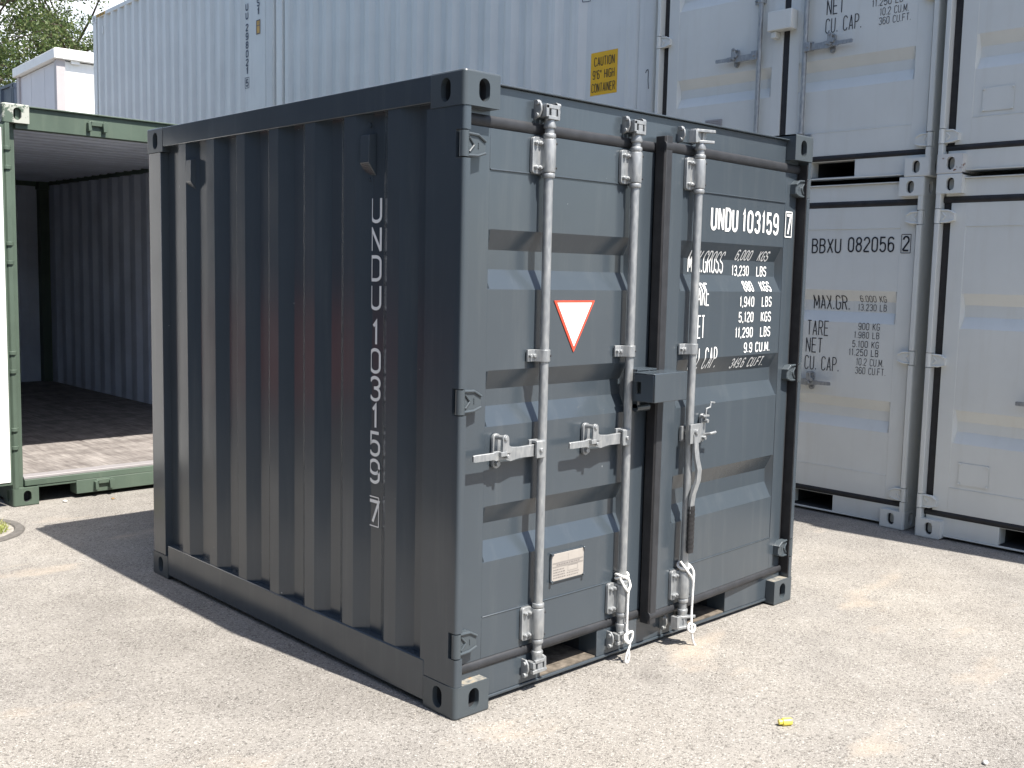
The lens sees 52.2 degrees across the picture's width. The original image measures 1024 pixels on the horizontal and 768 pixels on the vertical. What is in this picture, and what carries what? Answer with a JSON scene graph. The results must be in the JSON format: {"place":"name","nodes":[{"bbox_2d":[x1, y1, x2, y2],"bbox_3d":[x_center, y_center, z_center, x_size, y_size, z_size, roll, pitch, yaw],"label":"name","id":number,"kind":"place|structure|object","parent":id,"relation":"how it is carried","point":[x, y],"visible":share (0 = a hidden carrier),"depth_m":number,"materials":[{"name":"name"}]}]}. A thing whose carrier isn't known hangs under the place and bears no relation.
{"place":"outdoors","nodes":[
{"label":"outdoors","id":0,"kind":"place"},
{"bbox_2d":[0,82,16,103],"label":"blue container","id":1,"kind":"object","parent":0,"point":[8,93],"visible":0.1,"depth_m":22.68,"materials":[{"name":"metal"}]},
{"bbox_2d":[0,0,125,84],"label":"sky","id":2,"kind":"structure","parent":0,"point":[86,9],"materials":[{"name":"white"}]},
{"bbox_2d":[92,0,275,123],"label":"long container","id":3,"kind":"object","parent":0,"point":[175,61],"visible":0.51,"depth_m":14.56,"materials":[{"name":"grey metal"}]},
{"bbox_2d":[276,0,657,112],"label":"long container","id":4,"kind":"object","parent":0,"point":[603,51],"visible":0.35,"depth_m":9.79,"materials":[{"name":"white metal"}]},
{"bbox_2d":[0,483,1023,767],"bbox_3d":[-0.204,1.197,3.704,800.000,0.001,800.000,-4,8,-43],"label":"ground","id":5,"kind":"structure","parent":0,"point":[912,657],"depth_m":4.10,"materials":[{"name":"concrete"}]},
{"bbox_2d":[0,519,24,541],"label":"manhole ring","id":6,"kind":"object","parent":5,"relation":"on","point":[16,528],"visible":0.95,"depth_m":6.22,"materials":[{"name":"concrete"}]},
{"bbox_2d":[0,517,9,533],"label":"grass","id":7,"kind":"structure","parent":6,"relation":"on","point":[3,526],"depth_m":6.24,"materials":[{"name":"green plant"}]},
{"bbox_2d":[0,0,85,86],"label":"broadleaf tree","id":8,"kind":"object","parent":5,"relation":"on","point":[5,70],"visible":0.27,"depth_m":31.15,"materials":[{"name":"green plant"}]},
{"bbox_2d":[0,0,124,85],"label":"broadleaf tree","id":9,"kind":"object","parent":5,"relation":"on","point":[48,42],"visible":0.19,"depth_m":33.87,"materials":[{"name":"green plant"}]},
{"bbox_2d":[0,102,177,506],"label":"open container","id":10,"kind":"object","parent":5,"relation":"on","point":[75,356],"visible":0.43,"depth_m":10.79,"materials":[{"name":"green metal"}]},
{"bbox_2d":[0,124,12,486],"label":"door","id":11,"kind":"structure","parent":10,"relation":"in","point":[6,477],"depth_m":6.69,"materials":[{"name":"white paint"}]},
{"bbox_2d":[147,68,812,719],"bbox_3d":[-0.188,-0.093,5.188,2.201,2.260,2.612,-4,8,-43],"label":"shipping container","id":12,"kind":"object","parent":5,"relation":"on","point":[473,390],"visible":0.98,"depth_m":4.22,"materials":[{"name":"grey metal"}]},
{"bbox_2d":[451,113,655,673],"bbox_3d":[0.186,0.036,3.986,1.080,1.989,0.121,-4,8,-43],"label":"door","id":13,"kind":"structure","parent":12,"relation":"in","point":[591,208],"depth_m":3.96,"materials":[{"name":"grey paint"}]},
{"bbox_2d":[614,572,633,662],"bbox_3d":[0.457,0.962,4.316,0.064,0.377,0.086,-4,8,-43],"label":"cord","id":14,"kind":"object","parent":12,"relation":"attached to","point":[620,577],"visible":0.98,"depth_m":4.29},
{"bbox_2d":[676,561,695,645],"bbox_3d":[0.748,0.945,4.523,0.075,0.378,0.088,-4,8,-43],"label":"cord","id":15,"kind":"object","parent":12,"relation":"attached to","point":[691,623],"visible":0.99,"depth_m":4.52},
{"bbox_2d":[640,135,810,623],"bbox_3d":[0.990,-0.027,4.717,0.106,2.025,1.141,7,8,43],"label":"door","id":16,"kind":"structure","parent":12,"relation":"in","point":[744,371],"depth_m":4.69,"materials":[{"name":"grey paint"}]},
{"bbox_2d":[1,496,996,767],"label":"grit","id":17,"kind":"object","parent":5,"relation":"on","point":[425,708],"visible":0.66,"depth_m":4.26,"materials":[{"name":"grey gravel"}]},
{"bbox_2d":[778,717,792,725],"bbox_3d":[0.974,1.205,3.734,0.049,0.027,0.027,0,6,-11],"label":"plastic cap","id":18,"kind":"object","parent":5,"relation":"on","point":[785,721],"visible":1,"depth_m":3.72,"materials":[{"name":"yellow plastic"}]},
{"bbox_2d":[795,176,936,529],"bbox_3d":[2.667,-0.340,8.234,2.510,2.243,2.200,-4,8,-43],"label":"shipping container","id":19,"kind":"object","parent":5,"relation":"on","point":[868,281],"visible":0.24,"depth_m":6.89,"materials":[{"name":"grey metal"}]},
{"bbox_2d":[654,0,947,185],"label":"shipping container","id":20,"kind":"object","parent":19,"relation":"on","point":[853,88],"visible":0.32,"depth_m":7.03,"materials":[{"name":"grey metal"}]},
{"bbox_2d":[657,0,788,135],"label":"door","id":21,"kind":"structure","parent":20,"relation":"in","point":[698,33],"depth_m":7.58,"materials":[{"name":"grey paint"}]},
{"bbox_2d":[783,0,934,161],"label":"door","id":22,"kind":"structure","parent":20,"relation":"in","point":[867,96],"depth_m":6.80,"materials":[{"name":"grey paint"}]},
{"bbox_2d":[795,199,923,506],"bbox_3d":[2.187,-0.228,7.022,0.121,1.974,1.089,-4,8,-43],"label":"door","id":23,"kind":"structure","parent":19,"relation":"in","point":[860,267],"depth_m":6.94,"materials":[{"name":"grey paint"}]},
{"bbox_2d":[915,173,1023,552],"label":"shipping container","id":24,"kind":"object","parent":5,"relation":"on","point":[971,477],"visible":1,"depth_m":6.31,"materials":[{"name":"white metal"}]},
{"bbox_2d":[916,194,1023,531],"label":"door","id":25,"kind":"structure","parent":24,"relation":"in","point":[976,461],"depth_m":6.30,"materials":[{"name":"grey paint"}]},
{"bbox_2d":[936,0,1023,175],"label":"shipping container","id":26,"kind":"object","parent":24,"relation":"on","point":[981,131],"visible":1,"depth_m":6.20,"materials":[{"name":"white metal"}]},
{"bbox_2d":[938,0,1023,151],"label":"door","id":27,"kind":"structure","parent":26,"relation":"in","point":[987,103],"depth_m":6.17,"materials":[{"name":"grey paint"}]},
{"bbox_3d":[-7.219,-2.371,23.058,6.120,2.800,2.910,-4,8,-39],"label":"site cabin","id":28,"kind":"object","parent":5,"relation":"on","visible":0},
{"bbox_2d":[12,47,94,113],"bbox_3d":[-7.158,-5.205,22.764,6.120,2.800,2.910,-4,8,-39],"label":"site cabin","id":29,"kind":"object","parent":28,"relation":"on","point":[56,78],"visible":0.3,"depth_m":20.09,"materials":[{"name":"white metal"}]}
]}

